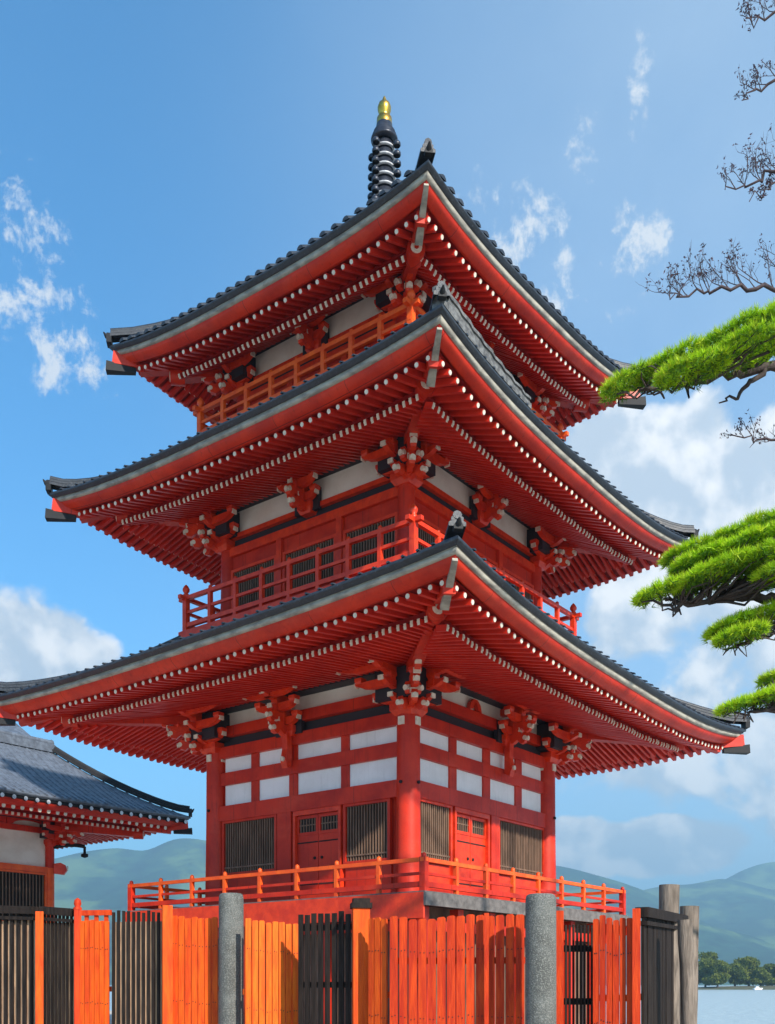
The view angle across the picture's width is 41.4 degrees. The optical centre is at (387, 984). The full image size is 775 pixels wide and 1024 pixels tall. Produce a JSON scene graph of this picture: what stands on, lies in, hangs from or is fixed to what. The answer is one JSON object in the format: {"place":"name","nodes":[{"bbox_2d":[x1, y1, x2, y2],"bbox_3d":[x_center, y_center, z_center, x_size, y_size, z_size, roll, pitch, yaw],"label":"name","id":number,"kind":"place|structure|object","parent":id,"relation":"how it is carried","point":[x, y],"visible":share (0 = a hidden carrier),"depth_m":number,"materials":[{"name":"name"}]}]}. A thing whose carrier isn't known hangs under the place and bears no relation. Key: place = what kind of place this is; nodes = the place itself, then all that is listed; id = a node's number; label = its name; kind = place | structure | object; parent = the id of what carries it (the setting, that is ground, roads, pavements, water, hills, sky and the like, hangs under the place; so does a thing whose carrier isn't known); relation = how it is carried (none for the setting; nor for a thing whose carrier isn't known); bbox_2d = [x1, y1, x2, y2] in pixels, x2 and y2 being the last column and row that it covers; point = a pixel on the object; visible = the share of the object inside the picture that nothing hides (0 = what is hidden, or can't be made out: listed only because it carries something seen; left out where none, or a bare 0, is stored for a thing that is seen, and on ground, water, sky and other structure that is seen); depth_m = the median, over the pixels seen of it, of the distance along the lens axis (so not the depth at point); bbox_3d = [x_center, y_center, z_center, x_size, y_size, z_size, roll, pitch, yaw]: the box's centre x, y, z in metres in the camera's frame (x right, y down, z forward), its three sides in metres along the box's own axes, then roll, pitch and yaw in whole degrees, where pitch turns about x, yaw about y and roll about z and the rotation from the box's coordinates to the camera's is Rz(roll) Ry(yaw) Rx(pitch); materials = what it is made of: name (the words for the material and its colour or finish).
{"place":"outdoors","nodes":[
{"label":"outdoors","id":0,"kind":"place"},
{"bbox_2d":[0,724,193,922],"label":"shrine hall","id":1,"kind":"structure","parent":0,"point":[51,800],"depth_m":37.04,"materials":[{"name":"grey tile"}]},
{"bbox_2d":[219,893,243,1023],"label":"stone pillar","id":2,"kind":"structure","parent":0,"point":[231,955],"depth_m":14.54,"materials":[{"name":"stone"}]},
{"bbox_2d":[0,0,774,889],"label":"sky","id":3,"kind":"structure","parent":0,"point":[156,156],"materials":[{"name":"blue"}]},
{"bbox_2d":[54,838,774,984],"bbox_3d":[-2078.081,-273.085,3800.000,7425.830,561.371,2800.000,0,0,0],"label":"hills","id":4,"kind":"structure","parent":0,"point":[100,879],"depth_m":3507.91,"materials":[{"name":"green plant"}]},
{"bbox_2d":[110,985,774,1023],"bbox_3d":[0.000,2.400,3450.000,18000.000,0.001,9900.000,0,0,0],"label":"lake","id":5,"kind":"structure","parent":0,"point":[736,1006],"depth_m":110.70,"materials":[{"name":"blue liquid"}]},
{"bbox_2d":[698,986,774,989],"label":"islet","id":6,"kind":"object","parent":5,"relation":"in","point":[737,988],"visible":0.49,"depth_m":458.19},
{"bbox_2d":[698,951,718,986],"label":"islet tree","id":7,"kind":"object","parent":6,"relation":"on","point":[702,972],"visible":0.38,"depth_m":474.77,"materials":[{"name":"green plant"}]},
{"bbox_2d":[698,958,730,987],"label":"islet tree","id":8,"kind":"object","parent":6,"relation":"on","point":[717,975],"visible":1,"depth_m":459.45,"materials":[{"name":"green plant"}]},
{"bbox_2d":[726,962,750,985],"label":"islet tree","id":9,"kind":"object","parent":6,"relation":"on","point":[738,973],"visible":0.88,"depth_m":465.85,"materials":[{"name":"green plant"}]},
{"bbox_2d":[730,956,763,985],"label":"islet tree","id":10,"kind":"object","parent":6,"relation":"on","point":[752,963],"visible":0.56,"depth_m":470.12,"materials":[{"name":"green plant"}]},
{"bbox_2d":[749,966,774,985],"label":"islet tree","id":11,"kind":"object","parent":6,"relation":"on","point":[761,975],"visible":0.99,"depth_m":463.76,"materials":[{"name":"green plant"}]},
{"bbox_2d":[759,963,774,985],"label":"islet tree","id":12,"kind":"object","parent":6,"relation":"on","point":[770,968],"visible":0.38,"depth_m":472.13,"materials":[{"name":"green plant"}]},
{"bbox_2d":[525,893,555,1023],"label":"stone pillar","id":13,"kind":"structure","parent":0,"point":[540,958],"depth_m":11.74,"materials":[{"name":"stone"}]},
{"bbox_2d":[644,879,774,944],"bbox_3d":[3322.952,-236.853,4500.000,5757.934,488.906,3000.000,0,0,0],"label":"hills","id":14,"kind":"structure","parent":0,"point":[737,906],"depth_m":4269.39,"materials":[{"name":"green plant"}]},
{"bbox_2d":[727,862,774,889],"bbox_3d":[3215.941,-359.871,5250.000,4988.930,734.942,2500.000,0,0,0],"label":"mountain","id":15,"kind":"structure","parent":0,"point":[761,875],"depth_m":5123.49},
{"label":"ground","id":16,"kind":"structure","parent":0,"visible":0},
{"bbox_2d":[0,905,38,1023],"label":"fence","id":17,"kind":"object","parent":16,"relation":"on","point":[17,971],"visible":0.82,"depth_m":16.09,"materials":[{"name":"black paint"}]},
{"bbox_2d":[35,911,42,1023],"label":"fence post","id":18,"kind":"object","parent":16,"relation":"on","point":[38,967],"visible":1,"depth_m":15.74,"materials":[{"name":"wood"}]},
{"bbox_2d":[40,906,73,1023],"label":"fence","id":19,"kind":"object","parent":16,"relation":"on","point":[58,972],"visible":0.91,"depth_m":15.76,"materials":[{"name":"black paint"}]},
{"bbox_2d":[73,898,81,1023],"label":"fence post","id":20,"kind":"object","parent":16,"relation":"on","point":[77,908],"visible":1,"depth_m":15.55,"materials":[{"name":"red wood"}]},
{"bbox_2d":[80,910,111,1023],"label":"fence","id":21,"kind":"object","parent":16,"relation":"on","point":[95,988],"visible":0.99,"depth_m":15.50,"materials":[{"name":"orange wood"}]},
{"bbox_2d":[112,910,161,1023],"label":"fence","id":22,"kind":"object","parent":16,"relation":"on","point":[137,972],"visible":0.97,"depth_m":15.27,"materials":[{"name":"black paint"}]},
{"bbox_2d":[162,905,172,1023],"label":"fence post","id":23,"kind":"object","parent":16,"relation":"on","point":[167,964],"visible":1,"depth_m":14.94,"materials":[{"name":"orange wood"}]},
{"bbox_2d":[173,916,218,1023],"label":"fence","id":24,"kind":"object","parent":16,"relation":"on","point":[195,971],"visible":0.98,"depth_m":15.00,"materials":[{"name":"orange wood"}]},
{"bbox_2d":[242,918,297,1023],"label":"fence","id":25,"kind":"object","parent":16,"relation":"on","point":[273,991],"visible":0.99,"depth_m":14.45,"materials":[{"name":"orange wood"}]},
{"bbox_2d":[298,911,351,1023],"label":"fence","id":26,"kind":"object","parent":16,"relation":"on","point":[321,928],"visible":0.9,"depth_m":13.88,"materials":[{"name":"black paint"}]},
{"bbox_2d":[350,898,371,1023],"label":"fence post","id":27,"kind":"object","parent":16,"relation":"on","point":[360,907],"visible":0.97,"depth_m":13.39,"materials":[{"name":"orange wood"}]},
{"bbox_2d":[0,96,749,1023],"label":"pagoda","id":28,"kind":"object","parent":16,"relation":"on","point":[382,506],"visible":0.99,"depth_m":22.54,"materials":[{"name":"wood"}]},
{"bbox_2d":[368,917,389,1023],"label":"fence","id":29,"kind":"object","parent":16,"relation":"on","point":[378,994],"visible":0.98,"depth_m":13.05,"materials":[{"name":"orange wood"}]},
{"bbox_2d":[390,914,524,1023],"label":"fence","id":30,"kind":"object","parent":16,"relation":"on","point":[470,960],"visible":0.97,"depth_m":12.66,"materials":[{"name":"orange wood"}]},
{"bbox_2d":[484,913,488,1023],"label":"fence post","id":31,"kind":"object","parent":16,"relation":"on","point":[486,968],"visible":1,"depth_m":12.42,"materials":[{"name":"red wood"}]},
{"bbox_2d":[556,911,563,1023],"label":"fence post","id":32,"kind":"object","parent":16,"relation":"on","point":[559,967],"visible":1,"depth_m":12.36,"materials":[{"name":"red wood"}]},
{"bbox_2d":[564,925,592,1023],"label":"fence","id":33,"kind":"object","parent":16,"relation":"on","point":[573,948],"visible":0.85,"depth_m":12.56,"materials":[{"name":"black paint"}]},
{"bbox_2d":[593,915,631,1023],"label":"fence","id":34,"kind":"object","parent":16,"relation":"on","point":[607,997],"visible":1,"depth_m":12.17,"materials":[{"name":"orange wood"}]},
{"bbox_2d":[632,908,640,1023],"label":"fence post","id":35,"kind":"object","parent":16,"relation":"on","point":[636,965],"visible":1,"depth_m":11.96,"materials":[{"name":"red wood"}]},
{"bbox_2d":[635,907,687,1023],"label":"fence","id":36,"kind":"object","parent":16,"relation":"on","point":[658,926],"visible":0.77,"depth_m":12.90,"materials":[{"name":"black paint"}]},
{"bbox_2d":[659,884,679,1023],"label":"log post","id":37,"kind":"object","parent":16,"relation":"on","point":[669,894],"visible":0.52,"depth_m":13.88,"materials":[{"name":"grey wood"}]},
{"bbox_2d":[597,297,774,723],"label":"pine tree","id":38,"kind":"object","parent":16,"relation":"on","point":[743,552],"visible":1,"depth_m":11.75,"materials":[{"name":"green plant"}]},
{"bbox_2d":[677,919,696,1023],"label":"log post","id":39,"kind":"object","parent":16,"relation":"on","point":[687,973],"visible":1,"depth_m":12.52,"materials":[{"name":"grey wood"}]},
{"bbox_2d":[680,906,698,1016],"bbox_3d":[4.440,0.224,15.203,0.352,2.763,0.308,0,0,0],"label":"log post","id":40,"kind":"object","parent":16,"relation":"on","point":[692,912],"visible":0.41,"depth_m":15.09,"materials":[{"name":"grey wood"}]},
{"bbox_2d":[636,0,774,446],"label":"bare tree","id":41,"kind":"object","parent":16,"relation":"on","point":[771,288],"visible":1,"depth_m":12.99,"materials":[{"name":"brown plant"}]}
]}

